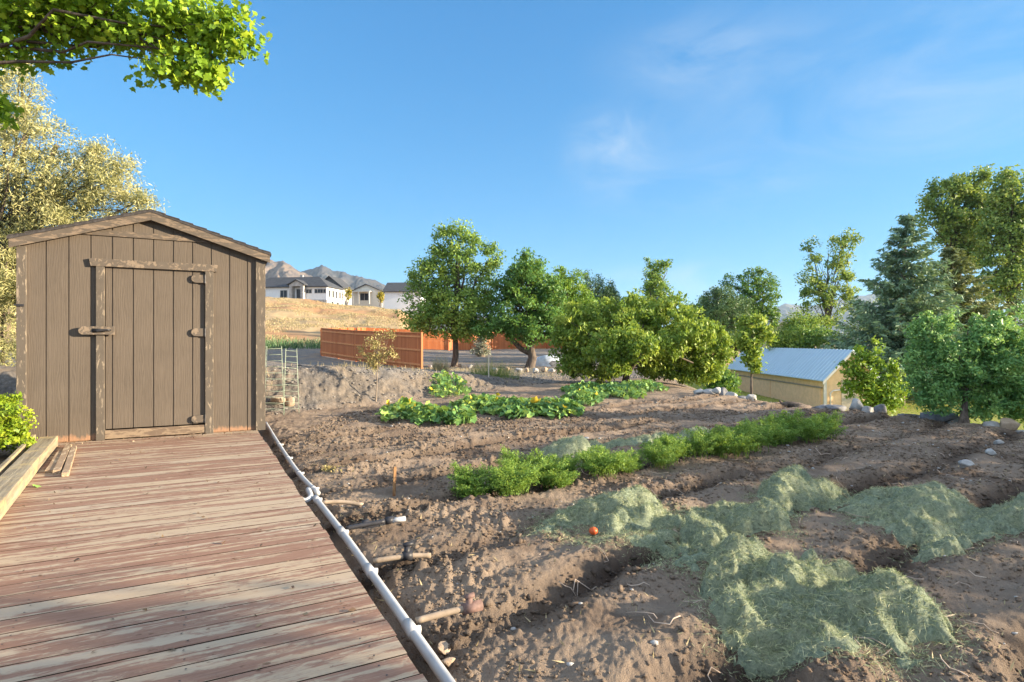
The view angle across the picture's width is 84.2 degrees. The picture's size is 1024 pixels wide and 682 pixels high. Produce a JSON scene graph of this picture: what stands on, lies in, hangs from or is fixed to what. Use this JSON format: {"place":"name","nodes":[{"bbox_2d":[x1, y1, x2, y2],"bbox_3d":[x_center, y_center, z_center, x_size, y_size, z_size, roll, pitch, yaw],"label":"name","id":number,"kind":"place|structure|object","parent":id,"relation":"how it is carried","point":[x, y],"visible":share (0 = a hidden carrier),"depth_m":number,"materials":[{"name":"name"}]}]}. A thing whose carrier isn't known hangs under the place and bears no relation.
{"place":"outdoors","nodes":[
{"label":"outdoors","id":0,"kind":"place"},
{"bbox_2d":[0,344,696,410],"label":"gravel ground","id":1,"kind":"structure","parent":0,"point":[322,380],"depth_m":13.00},
{"bbox_2d":[0,52,170,366],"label":"olive tree","id":2,"kind":"object","parent":1,"relation":"on","point":[38,208],"visible":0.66,"depth_m":12.29,"materials":[{"name":"yellow plant"}]},
{"bbox_2d":[8,335,319,349],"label":"weeds","id":3,"kind":"object","parent":1,"relation":"on","point":[285,344],"visible":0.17,"depth_m":50.34,"materials":[{"name":"green plant"}]},
{"bbox_2d":[321,328,422,368],"bbox_3d":[-8.531,0.439,32.866,0.170,2.622,12.433,0,0,-41],"label":"wooden fence","id":4,"kind":"object","parent":1,"relation":"on","point":[344,344],"visible":0.79,"depth_m":32.27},
{"bbox_2d":[355,327,399,401],"bbox_3d":[-2.809,0.555,11.823,0.947,1.708,0.586,0,0,0],"label":"bank sapling","id":5,"kind":"object","parent":1,"relation":"on","point":[377,358],"visible":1,"depth_m":11.79,"materials":[{"name":"beige plant"}]},
{"bbox_2d":[265,362,580,392],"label":"bank grass","id":6,"kind":"structure","parent":1,"relation":"on","point":[360,365],"depth_m":17.57,"materials":[{"name":"plant"}]},
{"bbox_2d":[431,356,451,371],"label":"grass clump","id":7,"kind":"object","parent":1,"relation":"on","point":[436,366],"visible":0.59,"depth_m":17.95,"materials":[{"name":"plant"}]},
{"bbox_2d":[393,217,506,366],"bbox_3d":[-3.516,-2.678,31.948,6.450,8.556,4.401,0,0,0],"label":"pear tree","id":8,"kind":"object","parent":1,"relation":"on","point":[443,308],"visible":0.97,"depth_m":31.45,"materials":[{"name":"green plant"}]},
{"bbox_2d":[265,364,648,414],"bbox_3d":[0.001,0.983,19.899,10.023,0.994,20.255,0,0,0],"label":"rubble","id":9,"kind":"object","parent":1,"relation":"on","point":[489,378],"visible":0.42,"depth_m":13.60,"materials":[{"name":"stone"}]},
{"bbox_2d":[468,336,491,356],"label":"young spruce","id":10,"kind":"object","parent":1,"relation":"on","point":[482,350],"visible":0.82,"depth_m":43.79,"materials":[{"name":"beige plant"}]},
{"bbox_2d":[470,355,522,379],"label":"grass clump","id":11,"kind":"object","parent":1,"relation":"on","point":[499,371],"visible":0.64,"depth_m":17.37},
{"bbox_2d":[463,247,573,367],"bbox_3d":[0.370,-1.727,30.902,6.132,6.654,3.830,0,0,0],"label":"round tree","id":12,"kind":"object","parent":1,"relation":"on","point":[519,323],"visible":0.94,"depth_m":30.31,"materials":[{"name":"green plant"}]},
{"bbox_2d":[544,264,600,357],"bbox_3d":[3.745,-1.734,37.042,4.514,6.517,3.413,0,0,0],"label":"leafy tree","id":13,"kind":"object","parent":1,"relation":"on","point":[570,282],"visible":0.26,"depth_m":36.52,"materials":[{"name":"green plant"}]},
{"bbox_2d":[581,270,620,313],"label":"thin tree","id":14,"kind":"object","parent":1,"relation":"on","point":[609,290],"visible":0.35,"depth_m":45.73,"materials":[{"name":"green plant"}]},
{"bbox_2d":[547,288,740,385],"bbox_3d":[4.004,-0.139,16.919,5.812,3.179,3.220,0,0,0],"label":"fruit tree","id":15,"kind":"object","parent":1,"relation":"on","point":[622,344],"visible":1,"depth_m":17.07,"materials":[{"name":"green plant"}]},
{"bbox_2d":[638,257,695,323],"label":"tall tree","id":16,"kind":"object","parent":1,"relation":"on","point":[657,291],"visible":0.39,"depth_m":45.73,"materials":[{"name":"green plant"}]},
{"bbox_2d":[730,310,779,393],"bbox_3d":[5.819,0.483,13.564,1.087,2.470,0.798,0,0,23],"label":"sapling","id":17,"kind":"object","parent":1,"relation":"on","point":[747,345],"visible":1,"depth_m":13.51,"materials":[{"name":"green plant"}]},
{"bbox_2d":[265,260,431,327],"bbox_3d":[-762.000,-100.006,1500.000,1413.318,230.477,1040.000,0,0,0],"label":"mountain","id":18,"kind":"structure","parent":0,"point":[273,269],"depth_m":1445.70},
{"bbox_2d":[302,265,484,330],"bbox_3d":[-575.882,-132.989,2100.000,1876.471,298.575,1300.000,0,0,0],"label":"mountain","id":19,"kind":"structure","parent":0,"point":[352,281],"depth_m":2048.91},
{"bbox_2d":[0,293,1010,366],"bbox_3d":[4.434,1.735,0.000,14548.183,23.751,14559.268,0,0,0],"label":"hillside","id":20,"kind":"structure","parent":0,"point":[313,332],"depth_m":89.68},
{"bbox_2d":[265,275,344,304],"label":"house","id":21,"kind":"structure","parent":20,"relation":"on","point":[320,289],"depth_m":123.47,"materials":[{"name":"white"}]},
{"bbox_2d":[325,276,353,304],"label":"house","id":22,"kind":"structure","parent":20,"relation":"on","point":[340,282],"depth_m":150.07,"materials":[{"name":"grey"}]},
{"bbox_2d":[265,297,418,341],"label":"dry grass","id":23,"kind":"structure","parent":20,"relation":"on","point":[322,319],"depth_m":91.46,"materials":[{"name":"plant"}]},
{"bbox_2d":[352,284,384,308],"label":"house","id":24,"kind":"structure","parent":20,"relation":"on","point":[364,295],"depth_m":164.20,"materials":[{"name":"paint"}]},
{"bbox_2d":[382,282,425,315],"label":"house","id":25,"kind":"structure","parent":20,"relation":"on","point":[393,294],"depth_m":139.84,"materials":[{"name":"white"}]},
{"bbox_2d":[320,328,561,354],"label":"wooden fence","id":26,"kind":"object","parent":20,"relation":"on","point":[500,342],"visible":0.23,"depth_m":53.77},
{"bbox_2d":[0,377,1023,681],"bbox_3d":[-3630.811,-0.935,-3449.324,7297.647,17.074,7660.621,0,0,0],"label":"garden soil","id":27,"kind":"structure","parent":0,"point":[598,627],"depth_m":3.60,"materials":[{"name":"soil"}]},
{"bbox_2d":[0,434,35,475],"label":"plank","id":28,"kind":"object","parent":27,"relation":"on","point":[13,457],"visible":0.46,"depth_m":5.07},
{"bbox_2d":[0,391,38,452],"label":"golden shrub","id":29,"kind":"object","parent":27,"relation":"on","point":[14,429],"visible":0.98,"depth_m":5.67,"materials":[{"name":"yellow plant"}]},
{"bbox_2d":[0,0,272,129],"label":"maple tree","id":30,"kind":"object","parent":27,"relation":"on","point":[99,25],"visible":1,"depth_m":5.32,"materials":[{"name":"green plant"}]},
{"bbox_2d":[6,209,270,445],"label":"garden shed","id":31,"kind":"structure","parent":27,"relation":"on","point":[145,318],"depth_m":6.73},
{"bbox_2d":[78,267,205,428],"bbox_3d":[-4.365,0.065,6.736,1.276,1.920,0.131,0,0,-27],"label":"door","id":32,"kind":"structure","parent":31,"relation":"in","point":[154,330],"depth_m":6.81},
{"bbox_2d":[0,430,427,681],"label":"wooden deck","id":33,"kind":"structure","parent":27,"relation":"on","point":[197,615],"depth_m":2.74,"materials":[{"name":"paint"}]},
{"bbox_2d":[0,436,57,519],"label":"timber beam","id":34,"kind":"structure","parent":33,"relation":"on","point":[17,475],"depth_m":4.60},
{"bbox_2d":[53,444,71,473],"bbox_3d":[-4.354,1.129,5.498,0.058,0.036,1.490,0,0,-35],"label":"wooden stick","id":35,"kind":"object","parent":33,"relation":"on","point":[59,465],"visible":0.89,"depth_m":5.32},
{"bbox_2d":[61,446,76,476],"bbox_3d":[-4.206,1.129,5.394,0.053,0.036,1.480,0,0,-35],"label":"wooden stick","id":36,"kind":"object","parent":33,"relation":"on","point":[68,463],"visible":1,"depth_m":5.19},
{"bbox_2d":[0,430,355,669],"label":"deck litter","id":37,"kind":"object","parent":33,"relation":"on","point":[305,613],"visible":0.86,"depth_m":3.69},
{"bbox_2d":[265,347,284,412],"bbox_3d":[-4.165,0.716,9.919,0.348,1.250,0.348,0,-2,-20],"label":"tomato cage","id":38,"kind":"object","parent":27,"relation":"on","point":[277,378],"visible":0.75,"depth_m":9.86,"materials":[{"name":"grey metal"}]},
{"bbox_2d":[283,349,298,414],"bbox_3d":[-3.927,0.733,10.082,0.268,1.200,0.268,0,2,-20],"label":"tomato cage","id":39,"kind":"object","parent":27,"relation":"on","point":[294,378],"visible":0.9,"depth_m":10.02,"materials":[{"name":"grey metal"}]},
{"bbox_2d":[265,422,320,495],"bbox_3d":[-2.665,1.240,6.581,0.096,0.046,4.498,0,0,-29],"label":"water pipe","id":40,"kind":"object","parent":27,"relation":"on","point":[305,480],"visible":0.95,"depth_m":5.54,"materials":[{"name":"grey plastic"}]},
{"bbox_2d":[374,396,419,421],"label":"squash plant","id":41,"kind":"object","parent":27,"relation":"on","point":[401,406],"visible":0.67,"depth_m":9.47,"materials":[{"name":"green plant"}]},
{"bbox_2d":[312,495,483,681],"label":"irrigation pipe","id":42,"kind":"object","parent":27,"relation":"on","point":[411,628],"visible":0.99,"depth_m":2.74,"materials":[{"name":"grey plastic"}]},
{"bbox_2d":[404,400,451,424],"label":"squash plant","id":43,"kind":"object","parent":27,"relation":"on","point":[420,413],"visible":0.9,"depth_m":9.00,"materials":[{"name":"green plant"}]},
{"bbox_2d":[428,369,471,397],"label":"squash plant","id":44,"kind":"object","parent":27,"relation":"on","point":[445,383],"visible":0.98,"depth_m":13.81,"materials":[{"name":"green plant"}]},
{"bbox_2d":[440,405,476,425],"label":"squash plant","id":45,"kind":"object","parent":27,"relation":"on","point":[456,415],"visible":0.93,"depth_m":8.82,"materials":[{"name":"green plant"}]},
{"bbox_2d":[446,460,491,490],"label":"carrot plant","id":46,"kind":"object","parent":27,"relation":"on","point":[474,477],"visible":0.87,"depth_m":4.76,"materials":[{"name":"green plant"}]},
{"bbox_2d":[450,474,491,499],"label":"carrot plant","id":47,"kind":"object","parent":27,"relation":"on","point":[468,491],"visible":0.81,"depth_m":4.67,"materials":[{"name":"green plant"}]},
{"bbox_2d":[447,392,505,414],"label":"squash plant","id":48,"kind":"object","parent":27,"relation":"on","point":[482,403],"visible":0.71,"depth_m":10.53,"materials":[{"name":"green plant"}]},
{"bbox_2d":[476,462,528,496],"bbox_3d":[-0.053,1.185,4.842,0.475,0.311,0.495,0,0,-26],"label":"carrot plant","id":49,"kind":"object","parent":27,"relation":"on","point":[495,481],"visible":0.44,"depth_m":4.73,"materials":[{"name":"green plant"}]},
{"bbox_2d":[487,457,546,495],"bbox_3d":[0.037,1.147,4.791,0.563,0.337,0.495,0,0,-17],"label":"carrot plant","id":50,"kind":"object","parent":27,"relation":"on","point":[503,473],"visible":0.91,"depth_m":4.71,"materials":[{"name":"green plant"}]},
{"bbox_2d":[494,444,540,473],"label":"carrot plant","id":51,"kind":"object","parent":27,"relation":"on","point":[510,454],"visible":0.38,"depth_m":5.15,"materials":[{"name":"green plant"}]},
{"bbox_2d":[488,395,547,418],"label":"squash plant","id":52,"kind":"object","parent":27,"relation":"on","point":[513,405],"visible":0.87,"depth_m":9.72,"materials":[{"name":"green plant"}]},
{"bbox_2d":[509,448,570,489],"bbox_3d":[0.269,1.156,5.189,0.569,0.373,0.593,0,0,6],"label":"carrot plant","id":53,"kind":"object","parent":27,"relation":"on","point":[549,464],"visible":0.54,"depth_m":5.12,"materials":[{"name":"green plant"}]},
{"bbox_2d":[530,396,585,418],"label":"squash plant","id":54,"kind":"object","parent":27,"relation":"on","point":[559,406],"visible":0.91,"depth_m":9.81,"materials":[{"name":"green plant"}]},
{"bbox_2d":[536,461,581,489],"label":"carrot plant","id":55,"kind":"object","parent":27,"relation":"on","point":[560,481],"visible":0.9,"depth_m":4.99,"materials":[{"name":"green plant"}]},
{"bbox_2d":[548,452,581,478],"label":"carrot plant","id":56,"kind":"object","parent":27,"relation":"on","point":[572,467],"visible":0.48,"depth_m":5.26,"materials":[{"name":"green plant"}]},
{"bbox_2d":[560,389,604,405],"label":"squash plant","id":57,"kind":"object","parent":27,"relation":"on","point":[584,396],"visible":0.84,"depth_m":11.65,"materials":[{"name":"green plant"}]},
{"bbox_2d":[560,380,610,398],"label":"squash plant","id":58,"kind":"object","parent":27,"relation":"on","point":[582,384],"visible":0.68,"depth_m":13.71,"materials":[{"name":"green plant"}]},
{"bbox_2d":[516,484,687,562],"bbox_3d":[0.747,1.254,4.016,1.566,0.419,1.254,0,0,0],"label":"grass pile","id":59,"kind":"object","parent":27,"relation":"on","point":[635,507],"depth_m":3.93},
{"bbox_2d":[580,444,635,478],"bbox_3d":[0.877,1.113,5.234,0.527,0.316,0.464,0,0,7],"label":"carrot plant","id":60,"kind":"object","parent":27,"relation":"on","point":[600,463],"visible":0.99,"depth_m":5.17,"materials":[{"name":"green plant"}]},
{"bbox_2d":[592,381,646,399],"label":"squash plant","id":61,"kind":"object","parent":27,"relation":"on","point":[619,389],"visible":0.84,"depth_m":13.30,"materials":[{"name":"green plant"}]},
{"bbox_2d":[527,426,723,459],"bbox_3d":[1.619,1.250,7.178,3.331,0.421,0.942,0,0,-33],"label":"grass pile","id":62,"kind":"object","parent":27,"relation":"on","point":[560,447],"depth_m":6.56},
{"bbox_2d":[617,450,638,473],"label":"carrot plant","id":63,"kind":"object","parent":27,"relation":"on","point":[631,463],"visible":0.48,"depth_m":5.45,"materials":[{"name":"green plant"}]},
{"bbox_2d":[623,378,669,391],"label":"squash plant","id":64,"kind":"object","parent":27,"relation":"on","point":[647,385],"visible":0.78,"depth_m":14.84,"materials":[{"name":"green plant"}]},
{"bbox_2d":[272,395,1023,681],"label":"soil clods","id":65,"kind":"object","parent":27,"relation":"on","point":[620,588],"visible":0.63,"depth_m":4.58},
{"bbox_2d":[274,396,1023,681],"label":"straw litter","id":66,"kind":"object","parent":27,"relation":"on","point":[1011,666],"visible":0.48,"depth_m":3.65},
{"bbox_2d":[636,437,677,468],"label":"carrot plant","id":67,"kind":"object","parent":27,"relation":"on","point":[664,456],"visible":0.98,"depth_m":5.70,"materials":[{"name":"green plant"}]},
{"bbox_2d":[642,435,683,463],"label":"carrot plant","id":68,"kind":"object","parent":27,"relation":"on","point":[662,441],"visible":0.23,"depth_m":5.92,"materials":[{"name":"green plant"}]},
{"bbox_2d":[319,397,1017,665],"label":"pebbles","id":69,"kind":"object","parent":27,"relation":"on","point":[653,642],"visible":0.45,"depth_m":5.29,"materials":[{"name":"stone"}]},
{"bbox_2d":[655,431,692,463],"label":"carrot plant","id":70,"kind":"object","parent":27,"relation":"on","point":[683,447],"visible":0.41,"depth_m":5.89,"materials":[{"name":"green plant"}]},
{"bbox_2d":[673,427,717,458],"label":"carrot plant","id":71,"kind":"object","parent":27,"relation":"on","point":[699,443],"visible":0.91,"depth_m":6.04,"materials":[{"name":"green plant"}]},
{"bbox_2d":[630,509,765,565],"bbox_3d":[1.176,1.290,3.641,0.856,0.329,0.983,0,0,0],"label":"grass pile","id":72,"kind":"object","parent":27,"relation":"on","point":[695,529],"depth_m":3.58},
{"bbox_2d":[697,427,733,457],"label":"carrot plant","id":73,"kind":"object","parent":27,"relation":"on","point":[718,445],"visible":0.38,"depth_m":6.16,"materials":[{"name":"green plant"}]},
{"bbox_2d":[628,530,807,599],"bbox_3d":[1.199,1.270,3.096,1.162,0.376,0.973,0,0,22],"label":"grass pile","id":74,"kind":"object","parent":27,"relation":"on","point":[730,556],"depth_m":3.13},
{"bbox_2d":[695,423,747,457],"bbox_3d":[2.304,1.099,6.224,0.535,0.364,0.608,0,0,-4],"label":"carrot plant","id":75,"kind":"object","parent":27,"relation":"on","point":[724,436],"visible":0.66,"depth_m":6.13,"materials":[{"name":"green plant"}]},
{"bbox_2d":[722,423,760,458],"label":"carrot plant","id":76,"kind":"object","parent":27,"relation":"on","point":[746,445],"visible":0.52,"depth_m":6.27,"materials":[{"name":"green plant"}]},
{"bbox_2d":[668,497,815,545],"bbox_3d":[1.588,1.253,4.064,1.184,0.362,0.792,0,0,17],"label":"grass pile","id":77,"kind":"object","parent":27,"relation":"on","point":[751,519],"depth_m":3.88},
{"bbox_2d":[733,416,778,453],"bbox_3d":[2.822,1.095,6.555,0.494,0.397,0.517,0,0,-10],"label":"carrot plant","id":78,"kind":"object","parent":27,"relation":"on","point":[763,438],"visible":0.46,"depth_m":6.50,"materials":[{"name":"green plant"}]},
{"bbox_2d":[740,415,791,444],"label":"carrot plant","id":79,"kind":"object","parent":27,"relation":"on","point":[778,432],"visible":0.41,"depth_m":6.94,"materials":[{"name":"green plant"}]},
{"bbox_2d":[529,444,1017,681],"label":"dry roots","id":80,"kind":"object","parent":27,"relation":"on","point":[804,524],"visible":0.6,"depth_m":3.03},
{"bbox_2d":[758,407,806,440],"bbox_3d":[3.519,1.069,7.360,0.565,0.433,0.540,0,0,16],"label":"carrot plant","id":81,"kind":"object","parent":27,"relation":"on","point":[792,421],"visible":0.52,"depth_m":7.31,"materials":[{"name":"green plant"}]},
{"bbox_2d":[776,425,802,444],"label":"carrot plant","id":82,"kind":"object","parent":27,"relation":"on","point":[792,434],"visible":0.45,"depth_m":6.97,"materials":[{"name":"green plant"}]},
{"bbox_2d":[739,465,860,515],"bbox_3d":[2.521,1.255,4.802,1.462,0.441,0.903,0,0,-21],"label":"grass pile","id":83,"kind":"object","parent":27,"relation":"on","point":[798,488],"depth_m":4.62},
{"bbox_2d":[788,417,829,443],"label":"carrot plant","id":84,"kind":"object","parent":27,"relation":"on","point":[810,430],"visible":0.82,"depth_m":7.12,"materials":[{"name":"green plant"}]},
{"bbox_2d":[808,410,847,438],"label":"carrot plant","id":85,"kind":"object","parent":27,"relation":"on","point":[832,419],"visible":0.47,"depth_m":7.42,"materials":[{"name":"green plant"}]},
{"bbox_2d":[679,546,1021,681],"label":"grass pile","id":86,"kind":"object","parent":27,"relation":"on","point":[779,614],"depth_m":2.51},
{"bbox_2d":[817,480,1023,566],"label":"grass pile","id":87,"kind":"object","parent":27,"relation":"on","point":[933,519],"depth_m":3.88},
{"bbox_2d":[920,411,958,422],"bbox_3d":[7.160,1.294,9.502,0.530,0.241,0.413,0,0,31],"label":"rock","id":88,"kind":"object","parent":27,"relation":"on","point":[947,418],"visible":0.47,"depth_m":9.36,"materials":[{"name":"stone"}]},
{"bbox_2d":[899,303,1023,426],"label":"orchard shrub","id":89,"kind":"object","parent":27,"relation":"on","point":[968,377],"visible":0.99,"depth_m":9.06,"materials":[{"name":"green plant"}]},
{"bbox_2d":[1000,418,1020,430],"bbox_3d":[7.627,1.302,8.678,0.251,0.227,0.343,0,0,39],"label":"rock","id":90,"kind":"object","parent":27,"relation":"on","point":[1010,424],"visible":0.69,"depth_m":8.60,"materials":[{"name":"beige stone"}]},
{"bbox_2d":[0,0,1023,331],"label":"sky","id":91,"kind":"structure","parent":0,"point":[714,138],"materials":[{"name":"blue"}]},
{"bbox_2d":[535,355,561,365],"bbox_3d":[2.235,1.134,32.982,2.485,0.632,1.480,0,0,0],"label":"rock","id":92,"kind":"object","parent":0,"point":[544,360],"visible":0.53,"depth_m":32.45,"materials":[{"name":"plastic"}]},
{"bbox_2d":[668,356,1023,429],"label":"lawn","id":93,"kind":"structure","parent":0,"point":[903,410],"depth_m":36.18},
{"bbox_2d":[701,369,741,394],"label":"bush","id":94,"kind":"object","parent":93,"relation":"on","point":[729,381],"visible":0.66,"depth_m":19.72,"materials":[{"name":"green plant"}]},
{"bbox_2d":[692,284,755,369],"bbox_3d":[13.528,0.215,35.970,3.558,7.673,3.423,0,0,-31],"label":"tree","id":95,"kind":"object","parent":93,"relation":"on","point":[721,308],"visible":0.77,"depth_m":35.66,"materials":[{"name":"green plant"}]},
{"bbox_2d":[718,266,781,337],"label":"dark poplar","id":96,"kind":"object","parent":93,"relation":"on","point":[759,283],"visible":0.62,"depth_m":51.62,"materials":[{"name":"green plant"}]},
{"bbox_2d":[765,326,811,350],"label":"bush","id":97,"kind":"object","parent":93,"relation":"on","point":[789,338],"visible":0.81,"depth_m":43.50,"materials":[{"name":"green plant"}]},
{"bbox_2d":[778,307,824,329],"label":"bush","id":98,"kind":"object","parent":93,"relation":"on","point":[790,321],"visible":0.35,"depth_m":53.36,"materials":[{"name":"green plant"}]},
{"bbox_2d":[728,347,879,410],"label":"barn","id":99,"kind":"structure","parent":93,"relation":"on","point":[811,377],"depth_m":37.46,"materials":[{"name":"metal"}]},
{"bbox_2d":[734,375,769,396],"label":"sliding door","id":100,"kind":"structure","parent":99,"relation":"in","point":[761,387],"depth_m":43.34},
{"bbox_2d":[770,381,820,406],"bbox_3d":[18.724,3.535,37.675,0.048,1.330,6.650,0,0,0],"label":"sliding door","id":101,"kind":"structure","parent":99,"relation":"in","point":[807,395],"depth_m":37.38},
{"bbox_2d":[841,380,857,410],"bbox_3d":[20.225,3.300,33.974,0.950,1.900,0.048,0,0,0],"label":"door","id":102,"kind":"structure","parent":99,"relation":"in","point":[845,402],"depth_m":33.95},
{"bbox_2d":[778,321,842,348],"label":"bush","id":103,"kind":"object","parent":93,"relation":"on","point":[817,335],"visible":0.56,"depth_m":47.10,"materials":[{"name":"green plant"}]},
{"bbox_2d":[793,227,864,346],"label":"poplar tree","id":104,"kind":"object","parent":93,"relation":"on","point":[818,287],"visible":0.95,"depth_m":54.76,"materials":[{"name":"green plant"}]},
{"bbox_2d":[822,316,878,348],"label":"bush","id":105,"kind":"object","parent":93,"relation":"on","point":[855,326],"visible":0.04,"depth_m":49.93,"materials":[{"name":"green plant"}]},
{"bbox_2d":[835,335,913,415],"bbox_3d":[9.918,1.912,15.511,2.031,4.163,1.235,0,0,0],"label":"leafy bush","id":106,"kind":"object","parent":93,"relation":"on","point":[873,388],"visible":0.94,"depth_m":15.38,"materials":[{"name":"green plant"}]},
{"bbox_2d":[819,213,978,404],"bbox_3d":[26.260,-2.085,38.032,9.801,13.062,10.150,0,0,22],"label":"spruce tree","id":107,"kind":"object","parent":93,"relation":"on","point":[889,318],"visible":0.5,"depth_m":37.25,"materials":[{"name":"green plant"}]},
{"bbox_2d":[914,163,996,275],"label":"poplar tree","id":108,"kind":"object","parent":93,"relation":"on","point":[956,223],"visible":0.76,"depth_m":59.27,"materials":[{"name":"green plant"}]},
{"bbox_2d":[913,246,1023,391],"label":"spruce tree","id":109,"kind":"object","parent":93,"relation":"on","point":[961,266],"visible":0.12,"depth_m":41.90,"materials":[{"name":"green plant"}]},
{"bbox_2d":[969,164,1023,320],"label":"poplar tree","id":110,"kind":"object","parent":93,"relation":"on","point":[1005,215],"visible":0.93,"depth_m":55.46,"materials":[{"name":"green plant"}]},
{"bbox_2d":[977,292,1023,326],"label":"bush","id":111,"kind":"object","parent":93,"relation":"on","point":[1014,310],"visible":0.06,"depth_m":46.02,"materials":[{"name":"green plant"}]},
{"bbox_2d":[766,294,1022,341],"bbox_3d":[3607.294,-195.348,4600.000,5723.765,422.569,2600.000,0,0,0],"label":"mountain","id":112,"kind":"structure","parent":0,"point":[785,308],"depth_m":4324.28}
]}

